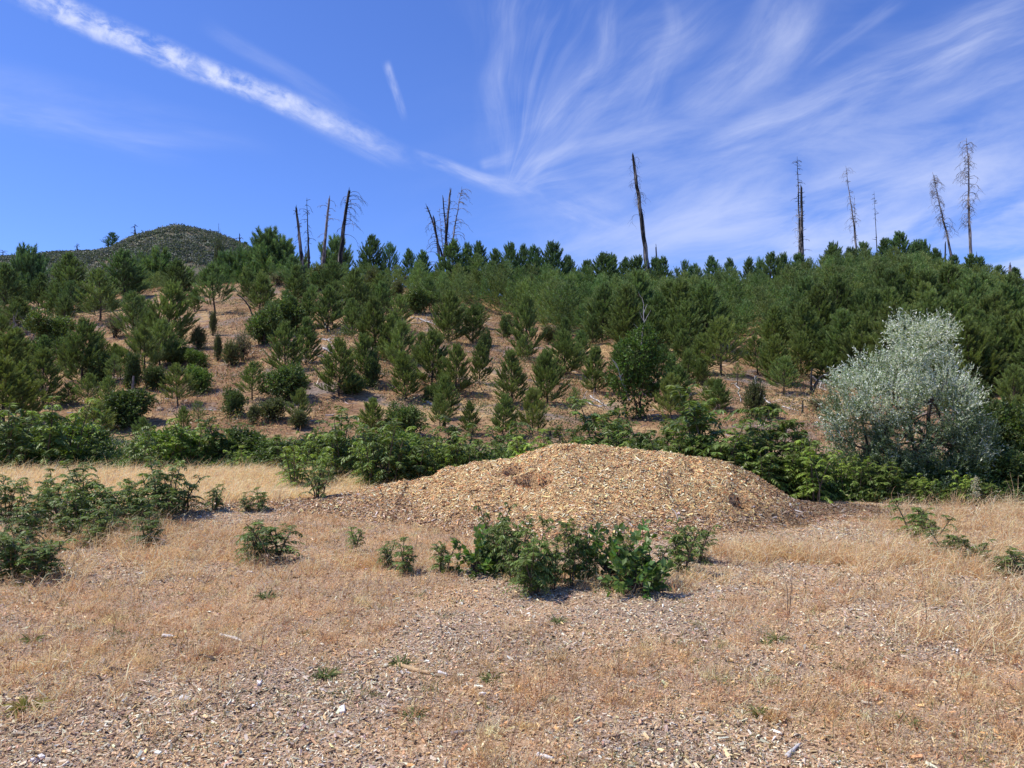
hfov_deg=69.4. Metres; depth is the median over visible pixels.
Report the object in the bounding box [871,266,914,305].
pine tree
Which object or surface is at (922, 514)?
compound leaved sapling
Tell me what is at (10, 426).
compound leaved sapling
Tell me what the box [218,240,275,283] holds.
pine tree
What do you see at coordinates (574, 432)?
compound leaved sapling
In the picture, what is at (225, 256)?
pine tree
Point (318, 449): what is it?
shrub
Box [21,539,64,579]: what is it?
compound leaved sapling
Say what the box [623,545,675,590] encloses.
compound leaved sapling
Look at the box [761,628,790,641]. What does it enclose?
weed tuft
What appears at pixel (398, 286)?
shrub
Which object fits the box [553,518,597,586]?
compound leaved sapling
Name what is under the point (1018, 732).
dry grass tufts
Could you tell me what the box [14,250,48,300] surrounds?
pine tree
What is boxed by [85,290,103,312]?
pine tree
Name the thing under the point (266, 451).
shrub
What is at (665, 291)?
pine tree
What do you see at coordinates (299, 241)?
dead tree
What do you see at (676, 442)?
compound leaved sapling
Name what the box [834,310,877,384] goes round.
pine tree
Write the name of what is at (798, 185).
dead tree
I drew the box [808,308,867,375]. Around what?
pine tree
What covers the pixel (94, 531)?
compound leaved sapling
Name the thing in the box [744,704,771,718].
weed tuft
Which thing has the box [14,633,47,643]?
weed tuft
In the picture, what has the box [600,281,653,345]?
pine tree
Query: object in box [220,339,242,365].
shrub
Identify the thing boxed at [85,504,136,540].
compound leaved sapling
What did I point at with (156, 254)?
pine tree
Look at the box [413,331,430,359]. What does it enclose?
pine tree
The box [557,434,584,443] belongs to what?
shrub
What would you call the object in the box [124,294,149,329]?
pine tree
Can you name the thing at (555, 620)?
weed tuft
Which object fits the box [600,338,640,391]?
pine tree
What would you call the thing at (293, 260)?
pine tree
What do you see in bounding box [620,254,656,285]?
pine tree
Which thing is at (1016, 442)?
shrub
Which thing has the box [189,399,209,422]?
pine tree
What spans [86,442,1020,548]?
wood chip pile
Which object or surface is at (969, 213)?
dead tree
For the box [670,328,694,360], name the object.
pine tree
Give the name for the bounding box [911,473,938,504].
compound leaved sapling
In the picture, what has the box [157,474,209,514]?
compound leaved sapling
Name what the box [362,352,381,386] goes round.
shrub
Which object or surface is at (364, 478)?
compound leaved sapling
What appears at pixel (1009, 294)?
pine tree
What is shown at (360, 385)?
shrub
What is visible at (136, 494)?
compound leaved sapling
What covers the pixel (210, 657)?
fallen stick
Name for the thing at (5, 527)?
compound leaved sapling
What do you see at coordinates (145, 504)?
compound leaved sapling
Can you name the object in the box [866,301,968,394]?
pine tree
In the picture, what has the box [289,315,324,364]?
pine tree
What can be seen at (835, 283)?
pine tree
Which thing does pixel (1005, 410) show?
shrub
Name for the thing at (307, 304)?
pine tree
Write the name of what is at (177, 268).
pine tree
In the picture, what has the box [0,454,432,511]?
golden meadow grass
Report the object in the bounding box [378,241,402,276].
pine tree
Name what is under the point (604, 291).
pine tree
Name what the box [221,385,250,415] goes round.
shrub
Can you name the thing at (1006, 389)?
pine tree
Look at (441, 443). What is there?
compound leaved sapling
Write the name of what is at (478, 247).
pine tree
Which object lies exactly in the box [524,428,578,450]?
compound leaved sapling
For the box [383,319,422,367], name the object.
pine tree
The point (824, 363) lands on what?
pine tree
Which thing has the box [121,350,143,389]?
shrub
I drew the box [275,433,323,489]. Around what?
compound leaved sapling
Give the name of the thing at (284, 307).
shrub
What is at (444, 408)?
pine tree
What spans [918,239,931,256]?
pine tree
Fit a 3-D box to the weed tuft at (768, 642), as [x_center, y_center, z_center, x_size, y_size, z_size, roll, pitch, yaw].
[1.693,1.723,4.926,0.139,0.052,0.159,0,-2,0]
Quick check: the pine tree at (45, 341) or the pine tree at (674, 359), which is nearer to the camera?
the pine tree at (674, 359)
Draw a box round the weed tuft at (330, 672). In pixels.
[308,666,342,682]
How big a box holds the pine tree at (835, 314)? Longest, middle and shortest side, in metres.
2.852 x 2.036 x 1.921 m
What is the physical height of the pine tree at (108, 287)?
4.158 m
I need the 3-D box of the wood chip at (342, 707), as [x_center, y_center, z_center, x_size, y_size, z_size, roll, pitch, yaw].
[-0.887,1.700,3.867,0.030,0.027,0.056,0,-2,-13]
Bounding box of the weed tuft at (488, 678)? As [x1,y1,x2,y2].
[475,671,502,683]
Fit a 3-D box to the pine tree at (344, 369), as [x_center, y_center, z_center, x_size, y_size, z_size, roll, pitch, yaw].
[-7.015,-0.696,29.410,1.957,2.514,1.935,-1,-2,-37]
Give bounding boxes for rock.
[155,406,165,410]
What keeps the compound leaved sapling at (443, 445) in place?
on the ground at (202, 315)
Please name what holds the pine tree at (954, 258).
on the ground at (202, 315)
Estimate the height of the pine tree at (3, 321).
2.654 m
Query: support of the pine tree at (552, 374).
on the ground at (202, 315)
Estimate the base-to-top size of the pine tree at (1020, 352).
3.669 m
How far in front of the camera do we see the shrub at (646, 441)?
16.42 m
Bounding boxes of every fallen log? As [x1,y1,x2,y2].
[583,391,608,406]
[590,393,604,404]
[807,376,826,390]
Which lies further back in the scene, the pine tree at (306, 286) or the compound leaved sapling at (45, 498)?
the pine tree at (306, 286)
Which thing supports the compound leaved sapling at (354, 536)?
on the ground at (202, 315)
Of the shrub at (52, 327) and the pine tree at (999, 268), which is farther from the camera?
the pine tree at (999, 268)
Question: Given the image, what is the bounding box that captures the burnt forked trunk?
[809,368,828,394]
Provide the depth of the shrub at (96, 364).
32.43 m
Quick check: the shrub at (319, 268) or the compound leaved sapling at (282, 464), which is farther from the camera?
the shrub at (319, 268)
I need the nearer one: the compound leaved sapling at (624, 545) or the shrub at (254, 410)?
the compound leaved sapling at (624, 545)
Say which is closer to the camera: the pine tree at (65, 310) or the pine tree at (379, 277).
the pine tree at (65, 310)
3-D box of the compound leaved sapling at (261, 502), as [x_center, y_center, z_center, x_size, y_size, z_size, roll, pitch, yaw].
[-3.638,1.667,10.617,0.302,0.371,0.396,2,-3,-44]
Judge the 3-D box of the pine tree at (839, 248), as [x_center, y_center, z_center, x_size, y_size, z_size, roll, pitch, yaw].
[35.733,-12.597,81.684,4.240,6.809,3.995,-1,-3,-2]
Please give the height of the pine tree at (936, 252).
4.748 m
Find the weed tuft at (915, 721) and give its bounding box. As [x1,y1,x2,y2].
[890,709,922,731]
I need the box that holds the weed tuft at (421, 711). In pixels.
[398,706,430,722]
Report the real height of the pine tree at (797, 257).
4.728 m
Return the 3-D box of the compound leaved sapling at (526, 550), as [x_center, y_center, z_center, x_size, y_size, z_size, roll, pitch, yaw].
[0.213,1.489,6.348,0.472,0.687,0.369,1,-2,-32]
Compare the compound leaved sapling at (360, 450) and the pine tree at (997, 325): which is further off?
the pine tree at (997, 325)
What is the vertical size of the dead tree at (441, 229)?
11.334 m
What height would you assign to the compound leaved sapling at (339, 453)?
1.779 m
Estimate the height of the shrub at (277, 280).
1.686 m
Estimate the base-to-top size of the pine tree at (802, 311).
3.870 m
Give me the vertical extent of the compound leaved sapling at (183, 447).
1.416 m
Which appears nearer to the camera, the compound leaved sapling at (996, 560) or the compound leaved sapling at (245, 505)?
the compound leaved sapling at (996, 560)
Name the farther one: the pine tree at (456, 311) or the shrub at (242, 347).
the pine tree at (456, 311)
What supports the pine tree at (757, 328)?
on the ground at (202, 315)
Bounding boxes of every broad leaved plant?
[441,523,517,578]
[574,517,660,589]
[593,546,675,601]
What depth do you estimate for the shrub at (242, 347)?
37.31 m
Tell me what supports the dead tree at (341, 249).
on the ground at (202, 315)
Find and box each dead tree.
[237,294,252,315]
[293,205,304,271]
[299,199,315,280]
[317,196,340,266]
[337,190,366,274]
[426,205,442,256]
[426,215,444,267]
[434,190,456,269]
[437,210,444,247]
[440,195,447,259]
[442,189,470,271]
[629,152,650,272]
[792,160,801,262]
[792,213,800,256]
[798,185,811,258]
[842,169,860,247]
[852,198,857,240]
[872,194,877,252]
[927,172,958,256]
[952,138,981,267]
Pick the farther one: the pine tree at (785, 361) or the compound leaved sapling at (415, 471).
the pine tree at (785, 361)
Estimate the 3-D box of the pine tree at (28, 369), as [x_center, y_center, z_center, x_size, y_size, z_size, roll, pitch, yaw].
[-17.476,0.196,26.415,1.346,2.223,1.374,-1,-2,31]
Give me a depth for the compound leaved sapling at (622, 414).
15.46 m
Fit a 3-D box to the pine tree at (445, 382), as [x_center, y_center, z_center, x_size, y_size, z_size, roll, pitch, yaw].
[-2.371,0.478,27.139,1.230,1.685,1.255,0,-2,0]
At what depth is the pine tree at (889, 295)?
42.80 m
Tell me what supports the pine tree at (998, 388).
on the ground at (202, 315)
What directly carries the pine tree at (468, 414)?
on the ground at (202, 315)
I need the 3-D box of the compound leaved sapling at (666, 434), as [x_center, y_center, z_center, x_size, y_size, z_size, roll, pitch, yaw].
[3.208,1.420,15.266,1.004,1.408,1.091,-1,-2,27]
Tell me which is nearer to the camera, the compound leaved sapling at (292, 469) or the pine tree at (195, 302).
the compound leaved sapling at (292, 469)
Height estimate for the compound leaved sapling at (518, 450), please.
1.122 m
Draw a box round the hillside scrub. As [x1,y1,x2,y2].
[0,223,251,288]
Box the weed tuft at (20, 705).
[0,694,56,717]
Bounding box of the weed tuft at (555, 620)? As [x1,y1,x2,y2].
[548,613,567,623]
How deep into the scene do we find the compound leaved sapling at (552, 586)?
6.44 m
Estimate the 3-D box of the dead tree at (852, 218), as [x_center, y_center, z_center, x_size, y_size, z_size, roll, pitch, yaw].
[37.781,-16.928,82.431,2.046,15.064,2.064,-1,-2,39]
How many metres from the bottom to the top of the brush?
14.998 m
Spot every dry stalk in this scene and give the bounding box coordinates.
[784,567,792,614]
[949,491,963,503]
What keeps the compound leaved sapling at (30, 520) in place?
on the ground at (202, 315)
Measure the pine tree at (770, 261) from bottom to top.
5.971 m
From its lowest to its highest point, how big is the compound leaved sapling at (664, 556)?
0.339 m
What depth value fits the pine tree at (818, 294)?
43.42 m
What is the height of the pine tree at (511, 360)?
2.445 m
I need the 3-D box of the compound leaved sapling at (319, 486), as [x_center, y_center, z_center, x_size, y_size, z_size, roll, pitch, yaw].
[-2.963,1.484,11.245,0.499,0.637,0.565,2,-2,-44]
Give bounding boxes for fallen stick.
[179,695,191,700]
[194,653,216,660]
[219,633,242,641]
[397,662,437,673]
[451,729,473,735]
[536,752,553,759]
[606,734,620,738]
[785,742,800,757]
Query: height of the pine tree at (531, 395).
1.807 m
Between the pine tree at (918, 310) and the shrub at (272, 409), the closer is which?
the shrub at (272, 409)
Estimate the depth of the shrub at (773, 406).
27.01 m
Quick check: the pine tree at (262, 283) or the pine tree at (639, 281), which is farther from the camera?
the pine tree at (262, 283)
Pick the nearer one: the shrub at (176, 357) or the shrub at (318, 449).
the shrub at (318, 449)
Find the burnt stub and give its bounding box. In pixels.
[131,376,133,388]
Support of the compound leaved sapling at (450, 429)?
on the ground at (202, 315)
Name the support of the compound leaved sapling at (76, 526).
on the ground at (202, 315)
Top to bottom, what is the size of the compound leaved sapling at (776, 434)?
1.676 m
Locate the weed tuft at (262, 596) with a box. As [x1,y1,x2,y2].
[254,588,278,599]
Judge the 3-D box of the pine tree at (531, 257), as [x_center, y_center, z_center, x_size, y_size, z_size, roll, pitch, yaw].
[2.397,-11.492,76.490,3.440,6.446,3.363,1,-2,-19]
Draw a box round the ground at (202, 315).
[0,229,1023,767]
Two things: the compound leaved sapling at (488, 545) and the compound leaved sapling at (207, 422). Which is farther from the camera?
the compound leaved sapling at (207, 422)
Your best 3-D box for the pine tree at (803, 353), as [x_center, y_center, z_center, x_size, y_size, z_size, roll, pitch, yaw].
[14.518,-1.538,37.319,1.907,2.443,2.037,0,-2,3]
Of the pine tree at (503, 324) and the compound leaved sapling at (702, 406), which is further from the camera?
the pine tree at (503, 324)
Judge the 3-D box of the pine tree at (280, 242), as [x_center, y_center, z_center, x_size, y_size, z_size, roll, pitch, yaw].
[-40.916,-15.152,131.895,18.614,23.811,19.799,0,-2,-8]
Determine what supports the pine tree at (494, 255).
on the ground at (202, 315)
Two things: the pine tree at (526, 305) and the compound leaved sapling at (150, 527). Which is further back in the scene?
the pine tree at (526, 305)
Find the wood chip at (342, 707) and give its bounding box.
[339,705,344,713]
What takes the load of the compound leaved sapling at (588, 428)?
on the ground at (202, 315)
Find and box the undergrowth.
[0,388,1023,504]
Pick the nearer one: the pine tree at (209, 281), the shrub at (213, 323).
the shrub at (213, 323)
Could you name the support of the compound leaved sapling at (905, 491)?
on the ground at (202, 315)
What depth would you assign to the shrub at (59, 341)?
39.69 m
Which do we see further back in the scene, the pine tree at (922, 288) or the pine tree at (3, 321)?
the pine tree at (3, 321)
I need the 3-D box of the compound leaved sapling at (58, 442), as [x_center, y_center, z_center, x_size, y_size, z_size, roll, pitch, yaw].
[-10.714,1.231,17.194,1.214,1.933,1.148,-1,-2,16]
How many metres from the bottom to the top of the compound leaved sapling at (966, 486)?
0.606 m
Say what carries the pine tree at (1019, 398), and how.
on the ground at (202, 315)
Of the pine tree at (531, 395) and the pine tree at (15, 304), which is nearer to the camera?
the pine tree at (531, 395)
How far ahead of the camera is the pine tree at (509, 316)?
53.30 m
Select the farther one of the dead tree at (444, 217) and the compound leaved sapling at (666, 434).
the dead tree at (444, 217)
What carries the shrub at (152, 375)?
on the ground at (202, 315)
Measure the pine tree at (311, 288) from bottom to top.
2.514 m
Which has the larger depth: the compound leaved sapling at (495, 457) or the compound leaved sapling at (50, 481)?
the compound leaved sapling at (495, 457)
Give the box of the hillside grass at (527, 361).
[0,281,946,462]
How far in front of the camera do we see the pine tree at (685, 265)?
84.05 m
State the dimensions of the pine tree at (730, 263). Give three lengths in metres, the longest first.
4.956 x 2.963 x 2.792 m
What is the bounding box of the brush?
[1,282,1023,461]
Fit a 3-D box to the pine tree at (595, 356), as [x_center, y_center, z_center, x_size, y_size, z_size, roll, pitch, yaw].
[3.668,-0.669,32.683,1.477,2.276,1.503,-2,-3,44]
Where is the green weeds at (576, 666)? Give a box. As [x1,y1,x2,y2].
[0,502,1023,767]
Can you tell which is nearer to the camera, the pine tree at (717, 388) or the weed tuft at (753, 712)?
the weed tuft at (753, 712)
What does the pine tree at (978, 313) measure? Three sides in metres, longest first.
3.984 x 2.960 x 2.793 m
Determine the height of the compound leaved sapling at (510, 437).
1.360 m
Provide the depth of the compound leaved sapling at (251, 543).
7.66 m
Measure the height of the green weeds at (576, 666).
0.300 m
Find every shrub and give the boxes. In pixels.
[0,419,54,465]
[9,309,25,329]
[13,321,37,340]
[20,306,76,346]
[20,335,49,356]
[34,416,121,465]
[50,335,77,364]
[77,344,116,382]
[99,386,158,429]
[102,311,124,337]
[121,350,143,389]
[137,422,226,463]
[141,365,171,390]
[156,338,189,364]
[182,347,210,367]
[183,363,215,393]
[189,324,208,349]
[206,424,271,465]
[208,310,217,335]
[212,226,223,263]
[213,331,222,360]
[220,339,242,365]
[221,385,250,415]
[231,326,254,360]
[242,302,284,344]
[246,402,260,424]
[252,433,317,467]
[256,397,288,421]
[258,360,312,400]
[263,292,304,333]
[268,269,284,285]
[288,408,309,428]
[302,426,389,466]
[303,243,310,272]
[308,263,327,288]
[337,371,368,393]
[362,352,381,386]
[364,265,379,285]
[373,425,433,456]
[382,400,429,433]
[391,278,403,296]
[402,282,435,313]
[422,271,436,283]
[422,383,437,402]
[478,325,491,357]
[501,316,512,338]
[540,324,556,344]
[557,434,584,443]
[615,436,663,450]
[689,434,772,458]
[741,377,769,418]
[762,402,780,418]
[804,394,825,410]
[885,465,958,498]
[915,464,994,496]
[954,394,1023,450]
[955,444,1023,498]
[970,379,994,402]
[975,402,1023,454]
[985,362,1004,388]
[992,457,1023,493]
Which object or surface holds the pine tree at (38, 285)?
on the ground at (202, 315)
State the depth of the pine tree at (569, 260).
80.01 m
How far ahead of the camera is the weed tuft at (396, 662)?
4.59 m
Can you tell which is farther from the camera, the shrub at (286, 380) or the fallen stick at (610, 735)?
the shrub at (286, 380)
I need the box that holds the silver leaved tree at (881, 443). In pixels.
[811,307,1013,498]
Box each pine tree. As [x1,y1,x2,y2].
[0,243,60,301]
[0,261,32,308]
[0,296,36,329]
[0,312,14,333]
[0,325,34,362]
[0,330,34,382]
[0,356,49,422]
[0,359,45,416]
[1,301,31,328]
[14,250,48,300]
[23,272,49,306]
[25,345,68,405]
[32,334,57,366]
[36,291,47,310]
[39,282,64,315]
[44,251,94,307]
[52,293,77,316]
[53,280,86,317]
[54,301,75,316]
[55,317,112,383]
[55,338,78,371]
[55,382,81,404]
[72,267,124,320]
[72,372,102,403]
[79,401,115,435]
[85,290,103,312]
[88,248,179,293]
[92,331,110,353]
[93,375,121,402]
[94,247,151,296]
[96,283,120,310]
[101,232,119,245]
[103,353,123,383]
[106,342,122,363]
[109,290,151,334]
[110,345,127,378]
[119,269,148,292]
[119,323,164,375]
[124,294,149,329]
[124,311,161,344]
[130,416,151,441]
[133,245,196,288]
[141,317,182,364]
[145,278,200,344]
[156,259,199,300]
[157,362,202,405]
[173,405,192,427]
[186,288,202,310]
[187,260,239,311]
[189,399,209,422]
[196,247,241,283]
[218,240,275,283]
[225,225,307,280]
[231,232,307,283]
[231,360,269,399]
[236,266,256,300]
[245,272,277,309]
[261,300,286,339]
[261,320,308,368]
[275,254,310,282]
[280,289,293,302]
[281,265,310,303]
[281,388,314,415]
[284,295,306,332]
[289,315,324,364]
[298,284,321,311]
[299,278,312,299]
[299,292,315,324]
[304,232,361,284]
[308,271,322,288]
[310,285,346,331]
[312,337,364,395]
[316,260,346,292]
[316,281,349,324]
[336,275,353,298]
[337,267,375,314]
[338,297,368,337]
[347,332,384,377]
[352,233,389,281]
[353,295,392,355]
[354,396,388,437]
[370,274,392,305]
[372,280,394,315]
[373,312,403,361]
[374,270,392,289]
[375,279,395,311]
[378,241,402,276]
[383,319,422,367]
[384,293,413,325]
[387,350,424,398]
[391,311,410,350]
[399,247,414,279]
[407,249,433,277]
[410,328,452,384]
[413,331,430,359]
[416,276,440,310]
[427,289,472,341]
[428,393,453,429]
[430,291,445,312]
[431,372,453,394]
[431,375,462,417]
[433,238,471,290]
[435,343,476,391]
[450,296,464,326]
[455,241,472,272]
[456,400,481,432]
[459,304,486,343]
[466,240,490,291]
[468,340,494,383]
[475,304,489,322]
[482,248,505,292]
[489,348,530,404]
[489,392,520,435]
[495,315,510,338]
[497,240,523,293]
[499,314,516,337]
[506,291,547,354]
[515,334,532,359]
[516,386,549,433]
[517,244,533,279]
[523,243,543,281]
[530,349,572,403]
[532,348,553,381]
[535,240,573,280]
[543,328,583,374]
[553,316,574,342]
[555,254,579,273]
[562,386,585,419]
[563,342,589,370]
[571,329,593,357]
[579,258,595,273]
[579,281,615,342]
[580,344,609,391]
[581,313,603,344]
[589,251,621,286]
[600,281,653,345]
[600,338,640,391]
[602,267,655,328]
[604,284,649,346]
[607,252,620,274]
[616,256,630,275]
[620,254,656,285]
[632,305,670,348]
[637,290,671,340]
[649,257,667,274]
[650,371,692,421]
[653,256,675,280]
[656,279,682,330]
[657,343,679,372]
[658,364,699,406]
[659,277,705,341]
[661,300,708,351]
[661,353,682,385]
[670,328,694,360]
[675,260,690,278]
[679,348,702,381]
[687,263,705,277]
[687,283,713,332]
[688,332,716,371]
[689,279,741,340]
[691,314,750,375]
[691,358,712,384]
[696,377,729,408]
[702,255,720,277]
[707,377,732,410]
[724,257,741,277]
[729,362,744,385]
[738,334,766,374]
[739,255,758,284]
[750,301,787,337]
[752,257,763,293]
[753,343,773,372]
[756,251,784,280]
[757,333,799,383]
[759,305,791,350]
[761,354,803,394]
[773,251,791,273]
[775,303,794,336]
[780,275,820,339]
[783,310,828,357]
[784,330,819,376]
[786,297,823,362]
[790,252,805,274]
[792,282,837,342]
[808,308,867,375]
[810,325,839,370]
[812,350,844,379]
[818,240,845,263]
[819,244,843,265]
[823,273,859,318]
[827,308,849,335]
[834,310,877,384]
[843,246,863,264]
[846,287,868,316]
[851,300,925,396]
[854,241,879,260]
[856,286,886,331]
[860,328,897,390]
[863,262,909,290]
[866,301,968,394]
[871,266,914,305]
[877,230,920,256]
[877,237,888,254]
[877,286,909,322]
[894,262,919,300]
[897,255,923,288]
[902,339,941,404]
[903,268,948,305]
[903,280,943,308]
[909,239,933,268]
[915,288,959,328]
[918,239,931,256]
[919,319,971,390]
[929,247,946,262]
[933,357,975,413]
[936,261,968,299]
[940,290,977,325]
[946,253,962,265]
[947,315,1014,392]
[948,274,977,302]
[952,273,997,321]
[962,307,1009,372]
[963,253,982,270]
[968,296,985,317]
[973,256,989,271]
[973,286,1013,312]
[973,289,1023,322]
[973,314,1023,387]
[974,304,1018,363]
[977,272,999,288]
[986,363,1023,404]
[988,280,1023,317]
[990,367,1023,400]
[994,264,1006,280]
[998,272,1023,296]
[1000,308,1023,369]
[1007,267,1023,281]
[1007,335,1023,372]
[1009,394,1023,407]
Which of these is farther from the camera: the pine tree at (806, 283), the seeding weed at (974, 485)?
the pine tree at (806, 283)
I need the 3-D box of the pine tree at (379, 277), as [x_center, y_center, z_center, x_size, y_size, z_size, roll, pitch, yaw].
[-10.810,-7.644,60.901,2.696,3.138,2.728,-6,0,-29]
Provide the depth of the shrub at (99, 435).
18.70 m
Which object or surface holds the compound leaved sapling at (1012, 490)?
on the ground at (202, 315)
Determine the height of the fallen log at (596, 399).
0.760 m
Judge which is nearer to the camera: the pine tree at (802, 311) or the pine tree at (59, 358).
the pine tree at (59, 358)
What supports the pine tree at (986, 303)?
on the ground at (202, 315)
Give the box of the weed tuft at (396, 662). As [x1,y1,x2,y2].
[386,652,417,666]
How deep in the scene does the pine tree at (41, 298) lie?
65.94 m
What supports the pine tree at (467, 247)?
on the ground at (202, 315)
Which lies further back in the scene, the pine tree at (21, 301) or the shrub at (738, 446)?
the pine tree at (21, 301)
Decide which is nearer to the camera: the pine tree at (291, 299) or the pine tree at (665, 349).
the pine tree at (665, 349)
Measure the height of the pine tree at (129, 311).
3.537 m
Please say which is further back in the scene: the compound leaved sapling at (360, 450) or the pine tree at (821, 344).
the pine tree at (821, 344)
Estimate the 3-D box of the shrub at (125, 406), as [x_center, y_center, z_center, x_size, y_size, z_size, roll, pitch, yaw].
[-13.313,0.867,25.493,2.084,1.586,2.069,1,-2,-21]
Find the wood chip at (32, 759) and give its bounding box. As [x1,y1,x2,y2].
[30,753,44,761]
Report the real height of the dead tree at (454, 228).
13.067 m
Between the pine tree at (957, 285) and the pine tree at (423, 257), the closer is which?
the pine tree at (957, 285)
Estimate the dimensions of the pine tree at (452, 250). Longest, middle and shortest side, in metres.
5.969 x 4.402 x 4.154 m
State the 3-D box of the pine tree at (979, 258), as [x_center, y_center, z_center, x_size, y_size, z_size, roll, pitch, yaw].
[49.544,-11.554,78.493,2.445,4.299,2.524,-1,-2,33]
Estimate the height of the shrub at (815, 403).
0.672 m
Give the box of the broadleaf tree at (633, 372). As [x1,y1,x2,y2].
[602,292,679,418]
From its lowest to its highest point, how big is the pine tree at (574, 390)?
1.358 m
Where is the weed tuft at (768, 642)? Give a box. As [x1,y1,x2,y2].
[759,639,773,645]
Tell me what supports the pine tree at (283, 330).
on the ground at (202, 315)
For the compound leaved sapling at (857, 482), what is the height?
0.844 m
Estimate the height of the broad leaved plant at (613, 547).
0.725 m
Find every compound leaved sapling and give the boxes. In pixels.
[0,402,44,469]
[0,430,40,469]
[0,474,36,521]
[0,501,48,549]
[0,517,18,551]
[0,526,39,578]
[0,538,78,586]
[12,482,60,530]
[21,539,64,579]
[25,396,80,467]
[26,397,104,465]
[34,468,78,506]
[40,488,89,532]
[49,509,90,543]
[52,482,99,535]
[60,459,109,520]
[76,521,105,548]
[82,436,107,465]
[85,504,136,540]
[92,480,137,524]
[101,489,164,528]
[115,425,156,467]
[116,474,153,516]
[125,511,164,546]
[133,432,187,468]
[137,456,198,518]
[142,488,185,523]
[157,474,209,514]
[166,418,227,468]
[195,416,254,465]
[203,484,225,510]
[223,445,252,467]
[234,519,305,564]
[234,520,270,560]
[238,492,257,511]
[247,487,268,510]
[261,431,306,469]
[273,457,296,481]
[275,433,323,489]
[296,461,336,497]
[304,447,334,485]
[315,405,369,484]
[341,418,410,484]
[344,527,365,551]
[348,433,373,478]
[348,446,383,486]
[368,450,411,482]
[374,539,396,567]
[377,418,439,477]
[388,537,417,576]
[396,438,435,480]
[405,426,462,475]
[422,437,471,472]
[424,434,461,471]
[428,537,461,573]
[431,414,481,464]
[442,434,492,465]
[468,525,505,573]
[473,502,517,550]
[484,425,512,458]
[484,441,510,460]
[485,524,514,572]
[488,515,536,579]
[502,421,536,458]
[503,543,551,596]
[505,432,537,451]
[507,436,531,458]
[514,515,562,597]
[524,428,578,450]
[540,533,566,589]
[547,425,596,443]
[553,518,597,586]
[565,427,599,443]
[566,396,626,447]
[574,532,604,583]
[594,408,639,449]
[595,415,639,448]
[607,527,632,575]
[621,419,663,450]
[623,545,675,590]
[642,432,695,455]
[642,552,671,567]
[655,419,677,450]
[659,384,736,459]
[663,525,710,576]
[665,390,721,457]
[666,518,722,565]
[680,409,757,472]
[717,407,766,471]
[727,453,766,474]
[741,438,793,493]
[742,419,786,479]
[748,406,812,481]
[765,451,804,498]
[779,419,816,469]
[781,431,836,499]
[785,440,843,503]
[819,452,855,497]
[820,457,837,493]
[844,454,886,500]
[859,461,903,503]
[883,497,936,537]
[893,478,918,502]
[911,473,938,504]
[914,514,958,541]
[923,527,970,560]
[941,489,950,504]
[946,470,983,505]
[954,535,995,559]
[975,480,998,504]
[978,550,1010,576]
[1000,480,1022,501]
[1000,546,1023,576]
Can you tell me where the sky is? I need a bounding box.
[0,0,1023,295]
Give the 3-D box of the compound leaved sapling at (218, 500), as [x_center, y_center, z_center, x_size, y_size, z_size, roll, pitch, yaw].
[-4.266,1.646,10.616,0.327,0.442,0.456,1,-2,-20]
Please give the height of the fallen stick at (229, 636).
0.025 m
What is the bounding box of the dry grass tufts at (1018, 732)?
[0,512,1023,767]
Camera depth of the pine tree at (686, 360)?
33.94 m
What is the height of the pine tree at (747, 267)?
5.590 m
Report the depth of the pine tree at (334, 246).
129.34 m
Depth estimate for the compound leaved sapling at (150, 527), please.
8.37 m
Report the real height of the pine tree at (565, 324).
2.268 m
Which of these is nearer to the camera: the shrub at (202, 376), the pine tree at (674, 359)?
the shrub at (202, 376)
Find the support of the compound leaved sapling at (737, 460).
on the ground at (202, 315)
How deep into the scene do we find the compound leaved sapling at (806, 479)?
12.48 m
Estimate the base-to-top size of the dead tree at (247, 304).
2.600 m
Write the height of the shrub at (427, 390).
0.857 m
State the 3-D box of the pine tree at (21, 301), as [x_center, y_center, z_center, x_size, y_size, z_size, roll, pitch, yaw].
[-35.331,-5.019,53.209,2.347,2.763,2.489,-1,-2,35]
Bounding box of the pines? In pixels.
[83,246,1023,340]
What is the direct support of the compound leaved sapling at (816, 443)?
on the ground at (202, 315)
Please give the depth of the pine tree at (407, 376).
29.45 m
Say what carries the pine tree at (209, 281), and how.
on the ground at (202, 315)
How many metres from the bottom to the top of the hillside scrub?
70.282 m
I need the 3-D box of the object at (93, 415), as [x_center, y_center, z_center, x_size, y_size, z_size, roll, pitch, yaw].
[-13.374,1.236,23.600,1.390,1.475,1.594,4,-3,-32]
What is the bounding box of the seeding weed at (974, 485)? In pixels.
[970,475,981,511]
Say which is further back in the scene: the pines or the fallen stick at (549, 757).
the pines
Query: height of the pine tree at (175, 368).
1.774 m
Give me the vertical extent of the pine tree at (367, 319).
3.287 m
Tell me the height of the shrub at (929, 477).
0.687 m
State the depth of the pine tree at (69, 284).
59.04 m
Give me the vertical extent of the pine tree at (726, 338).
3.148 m

